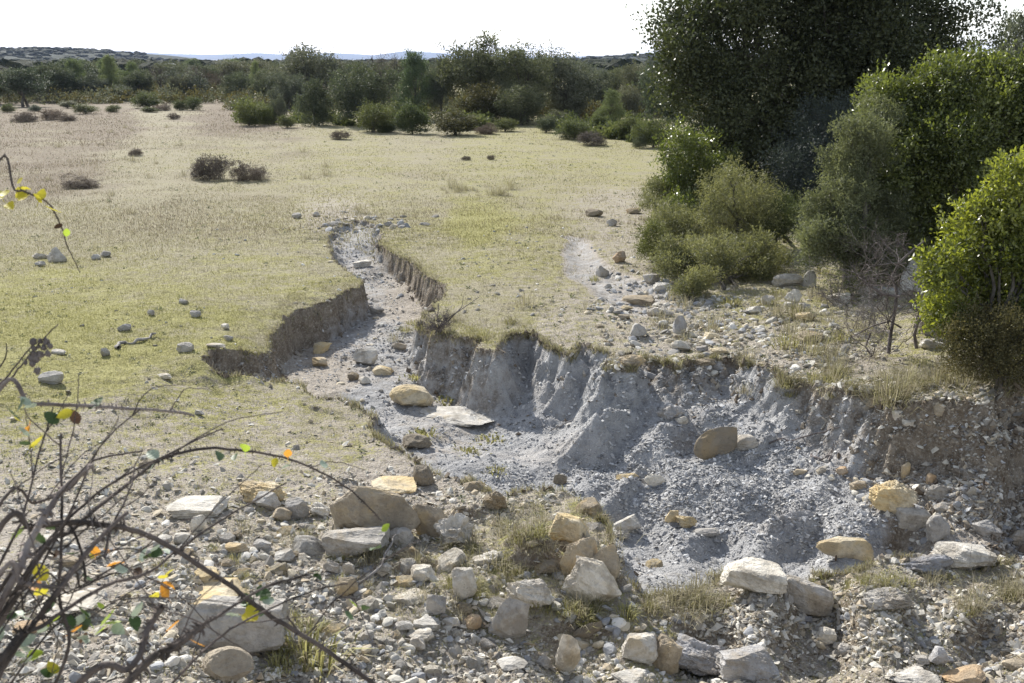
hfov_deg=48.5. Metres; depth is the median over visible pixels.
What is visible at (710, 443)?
boulder
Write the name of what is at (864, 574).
grass tuft
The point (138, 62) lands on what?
wood tree
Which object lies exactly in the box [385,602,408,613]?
grass tuft
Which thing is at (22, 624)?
flat rock
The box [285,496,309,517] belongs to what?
rock
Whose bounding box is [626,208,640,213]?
rock
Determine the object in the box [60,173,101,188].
bush
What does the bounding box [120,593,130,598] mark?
stone
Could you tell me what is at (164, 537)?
rock
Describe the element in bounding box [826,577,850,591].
grass tuft
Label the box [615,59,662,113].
holm oak
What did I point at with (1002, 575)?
grass tuft
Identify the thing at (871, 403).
flat rock
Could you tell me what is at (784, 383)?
grass tuft
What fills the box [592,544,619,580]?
boulder
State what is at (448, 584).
grass tuft
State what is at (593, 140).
bush
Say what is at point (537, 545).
grass tuft
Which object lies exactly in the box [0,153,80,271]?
bramble shoot
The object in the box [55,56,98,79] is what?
wood tree
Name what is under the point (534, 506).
grass tuft
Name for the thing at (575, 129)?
bush
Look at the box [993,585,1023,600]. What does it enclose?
grass tuft
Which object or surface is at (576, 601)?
grass tuft
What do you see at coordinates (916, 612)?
limestone gravel
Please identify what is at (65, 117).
bush
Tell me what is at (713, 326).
grass tuft
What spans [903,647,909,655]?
stone
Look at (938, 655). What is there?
rock
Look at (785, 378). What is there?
grass tuft
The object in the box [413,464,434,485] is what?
rock
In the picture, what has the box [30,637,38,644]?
stone
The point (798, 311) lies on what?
grass tuft
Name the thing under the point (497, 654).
stone
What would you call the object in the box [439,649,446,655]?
stone
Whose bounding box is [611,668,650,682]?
rock
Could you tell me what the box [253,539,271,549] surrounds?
rock
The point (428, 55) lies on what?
mountain range
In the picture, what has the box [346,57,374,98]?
holm oak
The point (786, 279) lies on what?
boulder
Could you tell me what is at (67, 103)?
bush
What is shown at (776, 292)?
grass tuft
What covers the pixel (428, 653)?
stone
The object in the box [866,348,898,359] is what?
grass tuft
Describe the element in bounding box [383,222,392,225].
stone
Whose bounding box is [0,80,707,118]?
undergrowth
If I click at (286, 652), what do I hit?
grass tuft
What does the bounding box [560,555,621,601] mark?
boulder
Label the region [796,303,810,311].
rock
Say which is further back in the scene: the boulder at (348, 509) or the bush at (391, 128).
the bush at (391, 128)
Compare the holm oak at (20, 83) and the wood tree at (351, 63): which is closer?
the holm oak at (20, 83)
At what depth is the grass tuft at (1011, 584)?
7.60 m
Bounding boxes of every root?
[769,427,839,443]
[810,440,838,459]
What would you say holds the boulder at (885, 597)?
on the ground at (500, 388)
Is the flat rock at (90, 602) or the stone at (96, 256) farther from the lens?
the stone at (96, 256)
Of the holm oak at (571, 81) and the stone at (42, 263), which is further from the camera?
the holm oak at (571, 81)
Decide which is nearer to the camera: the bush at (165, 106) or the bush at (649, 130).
the bush at (649, 130)
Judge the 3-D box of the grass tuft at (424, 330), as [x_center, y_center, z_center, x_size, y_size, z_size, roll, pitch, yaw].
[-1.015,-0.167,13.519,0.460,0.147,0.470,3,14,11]
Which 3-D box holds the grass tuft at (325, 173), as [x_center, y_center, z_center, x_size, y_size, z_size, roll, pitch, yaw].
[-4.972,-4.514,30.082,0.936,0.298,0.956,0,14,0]
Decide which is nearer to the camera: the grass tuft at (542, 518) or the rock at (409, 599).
the rock at (409, 599)
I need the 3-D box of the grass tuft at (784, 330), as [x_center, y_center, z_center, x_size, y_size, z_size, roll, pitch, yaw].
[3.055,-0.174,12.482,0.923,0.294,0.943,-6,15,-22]
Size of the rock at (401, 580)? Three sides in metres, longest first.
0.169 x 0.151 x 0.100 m
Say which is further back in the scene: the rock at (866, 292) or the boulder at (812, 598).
the rock at (866, 292)
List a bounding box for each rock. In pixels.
[12,619,46,633]
[34,534,71,546]
[37,587,104,616]
[38,371,63,383]
[62,555,78,566]
[117,324,130,330]
[152,534,172,544]
[157,373,171,378]
[172,532,189,543]
[176,342,193,351]
[190,515,206,530]
[191,577,249,604]
[194,566,218,582]
[221,558,235,567]
[225,542,248,552]
[231,568,251,576]
[252,491,280,509]
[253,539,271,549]
[272,507,291,521]
[274,548,294,561]
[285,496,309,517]
[290,535,324,555]
[291,213,301,218]
[308,501,330,516]
[312,357,327,366]
[313,342,331,353]
[319,623,345,637]
[323,560,339,572]
[334,576,357,595]
[352,260,371,267]
[353,347,377,365]
[370,305,383,313]
[372,365,393,375]
[389,527,413,547]
[391,343,406,349]
[392,587,430,605]
[394,546,420,560]
[394,575,414,587]
[399,558,416,572]
[406,627,434,640]
[411,564,434,581]
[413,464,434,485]
[413,616,440,630]
[420,406,495,426]
[426,594,445,615]
[437,547,465,572]
[451,567,476,599]
[462,481,492,491]
[464,614,481,629]
[471,555,490,566]
[483,491,506,509]
[483,550,503,562]
[486,596,505,608]
[496,656,527,670]
[534,559,560,573]
[571,621,602,637]
[575,497,602,516]
[585,208,602,216]
[586,522,606,531]
[595,265,608,276]
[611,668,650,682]
[612,251,625,262]
[613,514,640,531]
[614,530,630,538]
[616,473,638,480]
[618,354,645,366]
[622,295,654,305]
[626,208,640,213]
[630,323,646,336]
[642,274,660,283]
[645,558,662,567]
[647,307,660,316]
[653,282,670,291]
[653,633,682,674]
[656,402,684,418]
[660,309,673,314]
[665,510,678,522]
[671,340,691,350]
[673,315,686,334]
[676,515,696,527]
[692,528,719,535]
[694,358,716,365]
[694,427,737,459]
[703,332,718,338]
[709,347,727,353]
[736,434,757,450]
[748,306,761,313]
[760,295,774,305]
[784,289,801,302]
[795,312,816,320]
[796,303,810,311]
[802,270,816,286]
[827,292,849,304]
[858,287,876,297]
[858,384,876,393]
[865,396,880,407]
[887,665,940,682]
[892,410,902,419]
[920,338,941,348]
[924,484,949,499]
[926,515,950,542]
[928,646,949,664]
[933,404,945,415]
[934,502,947,512]
[939,664,985,682]
[971,520,1001,536]
[1001,658,1023,670]
[1008,530,1023,546]
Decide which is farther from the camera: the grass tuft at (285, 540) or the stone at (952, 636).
the grass tuft at (285, 540)
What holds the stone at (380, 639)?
on the ground at (500, 388)
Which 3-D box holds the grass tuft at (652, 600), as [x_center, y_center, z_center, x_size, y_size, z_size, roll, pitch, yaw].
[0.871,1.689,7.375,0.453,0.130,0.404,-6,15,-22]
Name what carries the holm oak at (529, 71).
on the ground at (500, 388)
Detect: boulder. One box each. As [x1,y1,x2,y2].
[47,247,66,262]
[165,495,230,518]
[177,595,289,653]
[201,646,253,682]
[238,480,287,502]
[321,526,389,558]
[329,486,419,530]
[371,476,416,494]
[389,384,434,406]
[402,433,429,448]
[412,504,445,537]
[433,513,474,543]
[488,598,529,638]
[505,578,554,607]
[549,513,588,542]
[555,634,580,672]
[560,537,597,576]
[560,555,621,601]
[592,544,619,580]
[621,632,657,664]
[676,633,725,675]
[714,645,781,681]
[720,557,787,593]
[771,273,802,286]
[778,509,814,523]
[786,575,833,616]
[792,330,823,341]
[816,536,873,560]
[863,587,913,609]
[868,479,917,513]
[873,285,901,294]
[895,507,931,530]
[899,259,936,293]
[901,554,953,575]
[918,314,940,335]
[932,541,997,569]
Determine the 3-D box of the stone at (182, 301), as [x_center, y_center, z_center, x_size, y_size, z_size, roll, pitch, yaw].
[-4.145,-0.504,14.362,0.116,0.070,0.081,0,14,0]
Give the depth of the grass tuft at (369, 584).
7.25 m
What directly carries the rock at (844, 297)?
on the ground at (500, 388)
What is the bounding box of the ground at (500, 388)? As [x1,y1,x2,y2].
[0,60,1023,682]
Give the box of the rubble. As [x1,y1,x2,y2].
[5,214,1023,682]
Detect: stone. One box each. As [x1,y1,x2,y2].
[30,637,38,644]
[32,253,47,258]
[34,261,45,265]
[40,675,46,682]
[43,649,52,654]
[51,349,65,354]
[72,633,79,639]
[91,254,100,259]
[100,251,110,256]
[100,348,109,355]
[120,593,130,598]
[138,460,153,467]
[147,310,154,315]
[179,299,188,303]
[184,548,194,555]
[190,310,201,316]
[194,410,203,414]
[206,343,225,347]
[211,556,217,561]
[219,532,235,543]
[221,323,228,329]
[223,335,232,340]
[232,529,241,539]
[233,516,243,520]
[247,555,257,563]
[265,548,275,554]
[266,562,288,575]
[277,526,291,536]
[293,578,313,585]
[297,523,314,530]
[298,553,311,565]
[312,212,319,216]
[313,677,322,682]
[330,667,339,673]
[341,562,354,575]
[344,634,358,641]
[347,372,358,379]
[353,596,379,612]
[357,630,374,641]
[358,376,370,383]
[362,589,373,595]
[365,664,371,671]
[374,636,394,643]
[376,562,391,571]
[380,654,388,659]
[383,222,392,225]
[392,630,400,639]
[394,621,412,630]
[395,659,407,669]
[409,637,425,649]
[418,655,424,662]
[423,650,436,656]
[423,665,441,674]
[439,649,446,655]
[442,617,459,626]
[451,629,462,636]
[456,602,471,615]
[466,657,482,670]
[480,637,496,649]
[492,651,502,660]
[537,655,551,668]
[553,474,566,484]
[606,219,616,226]
[613,310,622,313]
[618,314,629,319]
[621,305,632,310]
[644,474,664,486]
[659,337,668,341]
[675,416,687,423]
[688,322,698,328]
[696,345,707,351]
[745,334,754,339]
[792,469,807,474]
[795,409,803,413]
[816,466,825,474]
[817,626,836,644]
[836,466,847,474]
[838,643,849,655]
[849,481,867,489]
[886,619,895,624]
[891,645,904,652]
[900,462,910,479]
[902,420,913,425]
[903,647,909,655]
[913,655,929,664]
[926,473,936,483]
[928,383,937,388]
[948,633,955,640]
[960,638,968,643]
[983,418,991,425]
[1000,650,1009,656]
[1007,491,1014,498]
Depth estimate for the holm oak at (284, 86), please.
67.15 m
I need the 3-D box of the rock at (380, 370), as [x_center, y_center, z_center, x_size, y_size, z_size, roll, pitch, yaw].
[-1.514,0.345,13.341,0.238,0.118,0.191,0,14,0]
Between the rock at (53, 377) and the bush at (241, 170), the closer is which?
the rock at (53, 377)
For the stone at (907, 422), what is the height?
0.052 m
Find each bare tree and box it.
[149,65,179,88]
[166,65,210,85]
[366,45,403,102]
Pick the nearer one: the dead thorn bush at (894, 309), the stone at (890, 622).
the stone at (890, 622)
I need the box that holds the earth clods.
[201,239,1023,575]
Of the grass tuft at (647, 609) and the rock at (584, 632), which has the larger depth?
the grass tuft at (647, 609)
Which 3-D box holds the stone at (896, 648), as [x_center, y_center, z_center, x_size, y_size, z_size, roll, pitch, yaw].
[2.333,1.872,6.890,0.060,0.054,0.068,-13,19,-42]
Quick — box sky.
[0,0,1023,56]
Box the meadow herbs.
[0,118,869,521]
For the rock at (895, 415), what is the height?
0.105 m
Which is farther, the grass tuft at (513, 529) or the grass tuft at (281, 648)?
the grass tuft at (513, 529)
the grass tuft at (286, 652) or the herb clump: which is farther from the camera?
the herb clump
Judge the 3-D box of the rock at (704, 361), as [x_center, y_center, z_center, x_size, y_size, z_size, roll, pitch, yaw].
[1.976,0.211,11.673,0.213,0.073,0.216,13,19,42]
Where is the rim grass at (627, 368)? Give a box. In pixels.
[207,218,1023,597]
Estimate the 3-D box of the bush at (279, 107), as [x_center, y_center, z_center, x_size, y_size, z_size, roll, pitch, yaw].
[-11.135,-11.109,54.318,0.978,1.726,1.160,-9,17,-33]
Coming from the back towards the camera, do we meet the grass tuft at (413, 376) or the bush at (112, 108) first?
the bush at (112, 108)
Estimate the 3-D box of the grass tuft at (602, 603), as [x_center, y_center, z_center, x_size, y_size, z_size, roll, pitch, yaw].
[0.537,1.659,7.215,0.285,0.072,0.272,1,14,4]
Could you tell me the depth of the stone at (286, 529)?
7.96 m
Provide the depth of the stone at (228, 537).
7.64 m
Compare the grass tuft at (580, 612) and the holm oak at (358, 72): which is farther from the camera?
the holm oak at (358, 72)
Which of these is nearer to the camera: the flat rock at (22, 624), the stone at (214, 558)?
the flat rock at (22, 624)
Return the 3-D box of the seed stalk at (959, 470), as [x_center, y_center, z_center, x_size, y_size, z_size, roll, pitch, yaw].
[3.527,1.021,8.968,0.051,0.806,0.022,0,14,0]
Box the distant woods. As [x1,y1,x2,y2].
[0,46,785,81]
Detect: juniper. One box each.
[630,216,675,261]
[638,223,797,290]
[641,192,717,248]
[663,262,725,301]
[677,151,794,254]
[748,75,864,213]
[748,183,809,247]
[782,85,934,288]
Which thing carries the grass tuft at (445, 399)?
on the ground at (500, 388)
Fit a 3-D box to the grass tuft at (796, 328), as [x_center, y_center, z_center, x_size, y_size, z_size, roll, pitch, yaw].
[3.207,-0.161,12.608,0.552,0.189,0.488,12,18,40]
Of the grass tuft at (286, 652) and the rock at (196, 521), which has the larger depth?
the rock at (196, 521)
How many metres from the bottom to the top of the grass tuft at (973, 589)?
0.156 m
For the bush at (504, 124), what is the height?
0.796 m
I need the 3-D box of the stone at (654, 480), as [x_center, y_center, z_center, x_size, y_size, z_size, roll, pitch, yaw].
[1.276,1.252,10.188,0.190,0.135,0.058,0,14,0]
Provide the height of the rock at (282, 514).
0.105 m
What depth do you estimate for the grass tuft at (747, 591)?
7.40 m
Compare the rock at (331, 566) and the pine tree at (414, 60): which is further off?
the pine tree at (414, 60)
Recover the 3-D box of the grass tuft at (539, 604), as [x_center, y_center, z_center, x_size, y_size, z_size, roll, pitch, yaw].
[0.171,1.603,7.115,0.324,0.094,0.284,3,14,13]
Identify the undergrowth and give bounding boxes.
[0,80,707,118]
[230,94,655,142]
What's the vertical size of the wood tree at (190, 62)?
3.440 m
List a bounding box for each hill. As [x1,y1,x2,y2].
[1,50,200,59]
[603,55,760,59]
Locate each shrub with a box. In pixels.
[633,173,678,213]
[806,258,877,308]
[824,287,904,328]
[924,286,1023,393]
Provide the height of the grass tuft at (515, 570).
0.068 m
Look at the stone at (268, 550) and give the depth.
7.60 m
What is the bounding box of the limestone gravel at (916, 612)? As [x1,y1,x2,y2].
[0,284,1023,682]
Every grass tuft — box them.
[122,205,140,213]
[126,154,143,161]
[149,559,182,569]
[172,168,192,175]
[203,542,221,551]
[216,515,265,538]
[219,551,247,566]
[228,571,254,580]
[235,577,264,593]
[239,570,262,579]
[253,649,302,682]
[262,643,298,659]
[266,612,410,682]
[268,639,297,655]
[274,534,294,547]
[281,523,327,552]
[283,611,334,648]
[283,641,326,667]
[290,606,313,626]
[296,616,340,631]
[299,170,318,178]
[317,166,338,175]
[325,545,404,571]
[325,553,358,563]
[327,572,359,583]
[350,201,374,213]
[354,548,391,571]
[356,546,394,563]
[357,555,394,574]
[358,575,385,589]
[370,540,410,561]
[379,329,407,341]
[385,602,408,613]
[386,547,439,571]
[395,325,413,332]
[396,426,447,440]
[396,579,444,603]
[397,544,429,563]
[398,373,420,381]
[406,320,422,330]
[413,325,427,334]
[430,536,475,552]
[435,395,453,405]
[435,575,452,589]
[437,550,491,571]
[439,586,479,608]
[440,175,465,188]
[440,307,471,318]
[443,520,502,550]
[444,603,485,625]
[449,181,473,192]
[449,312,466,320]
[454,444,493,455]
[454,531,492,554]
[455,183,471,190]
[459,544,490,555]
[469,329,498,339]
[469,545,518,572]
[471,588,494,600]
[472,514,533,547]
[473,432,504,444]
[473,520,512,539]
[476,576,484,589]
[477,509,517,527]
[482,463,506,476]
[484,185,501,195]
[484,554,533,588]
[488,513,557,539]
[488,528,541,545]
[489,185,509,194]
[489,288,550,308]
[495,178,523,189]
[496,563,548,585]
[497,518,515,529]
[498,527,555,555]
[499,316,517,324]
[503,500,537,519]
[504,496,552,515]
[505,563,532,579]
[518,519,556,540]
[522,507,560,525]
[524,508,558,527]
[524,537,550,552]
[528,556,569,577]
[529,594,558,613]
[532,536,572,556]
[533,525,557,537]
[536,603,564,618]
[539,596,594,620]
[547,575,572,597]
[554,592,620,628]
[554,599,588,617]
[556,586,605,618]
[557,499,592,517]
[571,603,604,631]
[571,611,604,637]
[577,299,599,312]
[581,612,604,627]
[584,275,600,282]
[587,596,615,613]
[591,519,641,552]
[602,599,646,625]
[621,605,651,619]
[626,590,674,622]
[633,574,709,611]
[633,588,682,615]
[634,305,687,321]
[638,587,694,615]
[638,598,667,615]
[651,317,672,328]
[652,582,717,607]
[656,284,702,302]
[657,573,728,618]
[658,587,736,621]
[659,293,705,310]
[661,599,717,631]
[665,329,702,343]
[665,585,735,626]
[668,568,724,600]
[677,585,731,612]
[677,589,728,615]
[683,309,753,332]
[705,588,738,608]
[708,293,754,307]
[715,592,734,608]
[719,582,751,599]
[721,379,754,394]
[730,343,761,363]
[744,292,803,317]
[748,293,782,306]
[761,330,806,350]
[761,367,810,387]
[761,376,801,388]
[763,303,819,319]
[763,376,799,387]
[764,294,829,320]
[764,313,822,337]
[766,286,789,295]
[767,374,801,389]
[772,321,850,358]
[777,302,819,318]
[777,322,807,335]
[779,390,803,399]
[790,282,834,301]
[795,354,866,383]
[797,309,822,322]
[798,370,820,380]
[803,281,862,301]
[805,347,868,375]
[807,374,842,383]
[808,339,856,362]
[810,265,835,275]
[810,307,840,321]
[814,572,835,582]
[816,384,843,399]
[819,327,876,344]
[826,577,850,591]
[830,359,925,412]
[834,367,853,376]
[837,315,881,336]
[845,564,896,581]
[849,572,875,586]
[851,360,949,403]
[851,574,883,592]
[858,577,919,607]
[862,572,904,590]
[864,358,945,390]
[864,362,895,380]
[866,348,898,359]
[866,573,891,585]
[873,575,909,587]
[877,569,917,584]
[884,363,905,374]
[892,574,920,591]
[898,380,925,392]
[905,354,1004,391]
[906,352,988,387]
[907,355,933,367]
[910,570,959,588]
[911,377,939,388]
[921,568,958,588]
[929,569,964,585]
[938,592,976,614]
[939,571,1021,603]
[949,591,1009,619]
[952,590,994,617]
[954,602,990,617]
[967,593,998,613]
[972,567,1018,589]
[974,573,1020,600]
[977,567,1023,600]
[982,575,1022,611]
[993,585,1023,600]
[1001,582,1023,602]
[1003,563,1023,581]
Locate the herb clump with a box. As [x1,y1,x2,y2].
[807,262,890,299]
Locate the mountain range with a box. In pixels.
[125,51,585,59]
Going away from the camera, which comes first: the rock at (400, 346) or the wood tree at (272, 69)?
the rock at (400, 346)
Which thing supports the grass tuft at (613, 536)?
on the ground at (500, 388)
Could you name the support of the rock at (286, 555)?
on the ground at (500, 388)
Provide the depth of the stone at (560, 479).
10.47 m
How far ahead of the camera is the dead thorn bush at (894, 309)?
11.25 m
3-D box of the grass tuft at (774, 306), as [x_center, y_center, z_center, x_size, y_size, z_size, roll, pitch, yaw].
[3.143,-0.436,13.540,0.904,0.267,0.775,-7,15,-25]
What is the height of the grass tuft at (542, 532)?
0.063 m
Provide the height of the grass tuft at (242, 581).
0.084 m
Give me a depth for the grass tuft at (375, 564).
7.44 m
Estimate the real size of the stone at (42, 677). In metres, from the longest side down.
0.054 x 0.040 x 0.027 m
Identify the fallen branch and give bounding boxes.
[114,332,155,348]
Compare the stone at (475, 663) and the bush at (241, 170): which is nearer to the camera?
the stone at (475, 663)
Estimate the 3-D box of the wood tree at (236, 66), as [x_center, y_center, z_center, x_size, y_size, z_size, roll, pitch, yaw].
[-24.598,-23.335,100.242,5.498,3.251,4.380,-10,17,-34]
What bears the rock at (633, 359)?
on the ground at (500, 388)
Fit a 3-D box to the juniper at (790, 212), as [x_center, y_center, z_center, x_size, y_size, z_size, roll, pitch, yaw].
[4.340,-1.957,18.199,1.106,1.044,1.816,8,16,29]
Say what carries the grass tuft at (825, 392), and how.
on the ground at (500, 388)
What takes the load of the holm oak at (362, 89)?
on the ground at (500, 388)
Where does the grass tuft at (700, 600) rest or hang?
on the ground at (500, 388)
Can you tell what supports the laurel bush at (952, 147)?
on the ground at (500, 388)
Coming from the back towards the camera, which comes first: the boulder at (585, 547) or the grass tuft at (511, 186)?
the grass tuft at (511, 186)
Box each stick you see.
[357,534,396,584]
[649,373,677,393]
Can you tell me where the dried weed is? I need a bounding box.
[0,324,57,389]
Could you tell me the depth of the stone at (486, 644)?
6.77 m
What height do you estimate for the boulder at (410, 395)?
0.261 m
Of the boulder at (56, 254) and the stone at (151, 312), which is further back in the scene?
the boulder at (56, 254)
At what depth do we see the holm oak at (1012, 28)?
36.20 m
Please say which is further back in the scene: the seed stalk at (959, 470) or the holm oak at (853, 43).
the holm oak at (853, 43)
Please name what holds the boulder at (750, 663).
on the ground at (500, 388)
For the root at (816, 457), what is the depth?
10.06 m
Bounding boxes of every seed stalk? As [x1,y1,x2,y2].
[952,424,966,512]
[970,479,984,556]
[987,476,1004,572]
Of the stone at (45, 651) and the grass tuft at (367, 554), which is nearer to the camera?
the stone at (45, 651)
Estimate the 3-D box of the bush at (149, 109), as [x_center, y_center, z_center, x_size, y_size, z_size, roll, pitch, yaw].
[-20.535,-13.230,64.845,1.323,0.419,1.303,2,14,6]
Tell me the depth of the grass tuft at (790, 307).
13.48 m
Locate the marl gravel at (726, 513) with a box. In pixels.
[224,239,1023,595]
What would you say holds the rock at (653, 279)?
on the ground at (500, 388)
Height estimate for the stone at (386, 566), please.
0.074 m
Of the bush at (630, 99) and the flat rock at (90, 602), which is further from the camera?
the bush at (630, 99)
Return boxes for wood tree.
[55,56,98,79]
[83,57,121,71]
[89,66,106,78]
[94,59,123,83]
[115,66,155,94]
[132,58,150,65]
[151,58,187,90]
[154,65,215,96]
[184,57,200,67]
[184,63,222,86]
[184,71,208,85]
[208,56,252,91]
[216,58,249,88]
[243,56,279,79]
[255,61,305,87]
[262,60,284,71]
[338,58,363,70]
[366,62,400,90]
[380,58,408,76]
[399,65,431,86]
[416,65,447,89]
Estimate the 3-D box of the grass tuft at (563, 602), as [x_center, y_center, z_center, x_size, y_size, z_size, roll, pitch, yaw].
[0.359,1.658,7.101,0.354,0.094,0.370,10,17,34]
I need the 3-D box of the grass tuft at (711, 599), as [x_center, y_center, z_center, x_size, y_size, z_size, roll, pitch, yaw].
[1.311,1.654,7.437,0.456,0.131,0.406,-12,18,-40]
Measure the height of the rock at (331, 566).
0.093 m
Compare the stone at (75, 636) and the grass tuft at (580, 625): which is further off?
the grass tuft at (580, 625)
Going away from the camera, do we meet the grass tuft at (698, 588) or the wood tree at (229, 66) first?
the grass tuft at (698, 588)
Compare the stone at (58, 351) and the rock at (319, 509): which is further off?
the stone at (58, 351)
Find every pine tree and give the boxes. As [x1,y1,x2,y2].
[56,58,95,94]
[98,54,124,87]
[120,60,140,92]
[246,59,259,84]
[389,47,438,111]
[593,87,627,120]
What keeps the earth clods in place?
on the ground at (500, 388)
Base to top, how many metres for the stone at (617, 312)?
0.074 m
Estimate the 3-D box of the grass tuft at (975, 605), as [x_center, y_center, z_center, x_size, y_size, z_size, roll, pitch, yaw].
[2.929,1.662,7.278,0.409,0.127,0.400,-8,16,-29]
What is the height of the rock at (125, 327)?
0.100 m
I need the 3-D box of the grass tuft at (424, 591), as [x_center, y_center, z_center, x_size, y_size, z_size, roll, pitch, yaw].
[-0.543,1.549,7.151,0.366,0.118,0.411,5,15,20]
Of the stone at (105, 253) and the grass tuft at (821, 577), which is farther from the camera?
the stone at (105, 253)
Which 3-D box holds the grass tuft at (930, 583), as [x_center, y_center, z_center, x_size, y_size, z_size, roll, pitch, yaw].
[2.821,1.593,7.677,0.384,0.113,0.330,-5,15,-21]
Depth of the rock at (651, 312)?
13.70 m
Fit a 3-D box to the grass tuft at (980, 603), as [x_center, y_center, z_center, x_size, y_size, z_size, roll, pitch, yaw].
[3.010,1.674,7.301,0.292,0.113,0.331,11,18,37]
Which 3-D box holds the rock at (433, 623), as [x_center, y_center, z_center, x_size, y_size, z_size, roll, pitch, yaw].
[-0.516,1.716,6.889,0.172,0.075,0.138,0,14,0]
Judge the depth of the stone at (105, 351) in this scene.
12.14 m
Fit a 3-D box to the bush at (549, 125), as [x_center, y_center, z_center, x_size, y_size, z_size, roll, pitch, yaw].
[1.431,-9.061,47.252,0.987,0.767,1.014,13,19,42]
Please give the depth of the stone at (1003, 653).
7.04 m
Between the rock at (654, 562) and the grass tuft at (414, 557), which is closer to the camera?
the grass tuft at (414, 557)
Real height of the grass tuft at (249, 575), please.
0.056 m
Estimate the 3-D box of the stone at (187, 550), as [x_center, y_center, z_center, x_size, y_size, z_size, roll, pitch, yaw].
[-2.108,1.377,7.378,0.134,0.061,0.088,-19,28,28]
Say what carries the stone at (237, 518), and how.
on the ground at (500, 388)
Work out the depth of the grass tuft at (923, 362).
10.97 m
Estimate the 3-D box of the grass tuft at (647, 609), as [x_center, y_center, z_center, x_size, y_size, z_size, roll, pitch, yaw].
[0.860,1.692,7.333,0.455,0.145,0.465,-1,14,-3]
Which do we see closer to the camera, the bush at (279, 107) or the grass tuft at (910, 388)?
the grass tuft at (910, 388)
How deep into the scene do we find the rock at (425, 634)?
6.75 m
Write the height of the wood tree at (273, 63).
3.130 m
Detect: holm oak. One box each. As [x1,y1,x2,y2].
[0,65,55,106]
[0,67,20,103]
[30,60,69,94]
[49,65,85,93]
[75,72,109,95]
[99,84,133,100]
[135,71,157,92]
[165,73,193,98]
[217,68,257,95]
[243,69,277,97]
[262,69,308,109]
[266,42,349,96]
[290,74,342,125]
[321,62,408,121]
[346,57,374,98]
[421,54,457,110]
[431,28,513,97]
[479,38,558,121]
[528,39,607,114]
[574,60,616,105]
[600,65,631,99]
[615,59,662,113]
[625,0,1023,208]
[636,49,695,131]
[988,4,1023,97]
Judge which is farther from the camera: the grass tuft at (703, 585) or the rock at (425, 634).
the grass tuft at (703, 585)
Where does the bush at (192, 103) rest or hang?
on the ground at (500, 388)
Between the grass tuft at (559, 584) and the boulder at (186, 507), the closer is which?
the grass tuft at (559, 584)
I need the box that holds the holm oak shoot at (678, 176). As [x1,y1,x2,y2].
[648,114,747,228]
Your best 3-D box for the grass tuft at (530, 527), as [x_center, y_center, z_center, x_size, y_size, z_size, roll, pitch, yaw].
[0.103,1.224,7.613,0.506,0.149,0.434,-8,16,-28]
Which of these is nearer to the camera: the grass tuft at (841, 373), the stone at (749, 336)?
the grass tuft at (841, 373)
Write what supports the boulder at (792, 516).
on the ground at (500, 388)
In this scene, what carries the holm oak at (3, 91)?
on the ground at (500, 388)
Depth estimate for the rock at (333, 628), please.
6.68 m
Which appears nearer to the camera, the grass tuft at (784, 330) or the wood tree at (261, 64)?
the grass tuft at (784, 330)
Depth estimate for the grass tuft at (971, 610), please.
7.26 m
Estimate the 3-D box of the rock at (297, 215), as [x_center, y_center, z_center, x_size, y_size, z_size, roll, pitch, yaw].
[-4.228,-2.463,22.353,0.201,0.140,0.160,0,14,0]
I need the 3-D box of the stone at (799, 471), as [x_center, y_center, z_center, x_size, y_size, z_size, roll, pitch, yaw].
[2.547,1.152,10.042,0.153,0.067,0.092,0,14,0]
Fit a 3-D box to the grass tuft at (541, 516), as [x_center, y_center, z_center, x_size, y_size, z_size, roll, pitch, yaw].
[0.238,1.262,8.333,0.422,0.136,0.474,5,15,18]
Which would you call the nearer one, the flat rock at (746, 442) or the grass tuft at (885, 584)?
the grass tuft at (885, 584)
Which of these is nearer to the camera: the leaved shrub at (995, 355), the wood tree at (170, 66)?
the leaved shrub at (995, 355)
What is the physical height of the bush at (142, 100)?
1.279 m
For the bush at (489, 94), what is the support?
on the ground at (500, 388)
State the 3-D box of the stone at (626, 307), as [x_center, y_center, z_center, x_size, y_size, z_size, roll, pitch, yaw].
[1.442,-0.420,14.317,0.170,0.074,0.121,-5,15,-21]
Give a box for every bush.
[0,103,16,112]
[0,374,419,682]
[9,111,38,121]
[26,104,42,111]
[37,107,62,119]
[51,111,77,120]
[57,100,76,108]
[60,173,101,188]
[69,103,102,113]
[105,104,120,112]
[126,148,143,155]
[129,90,162,108]
[140,106,161,112]
[153,102,172,110]
[166,112,180,118]
[170,99,187,110]
[182,96,203,110]
[188,152,233,180]
[226,160,270,180]
[231,99,266,126]
[256,104,277,124]
[268,93,287,124]
[277,114,298,127]
[329,130,352,139]
[350,98,398,132]
[378,121,396,132]
[392,97,435,134]
[416,296,478,334]
[427,108,482,135]
[448,78,507,119]
[461,156,470,159]
[474,122,498,133]
[486,154,495,159]
[490,83,548,124]
[491,116,521,131]
[535,114,559,132]
[539,109,571,127]
[547,88,590,114]
[552,118,599,139]
[576,130,607,145]
[587,111,608,127]
[613,115,640,136]
[614,83,643,113]
[630,117,677,147]
[631,134,648,148]
[789,215,969,373]
[841,35,1023,266]
[908,144,1023,383]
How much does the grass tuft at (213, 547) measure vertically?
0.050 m

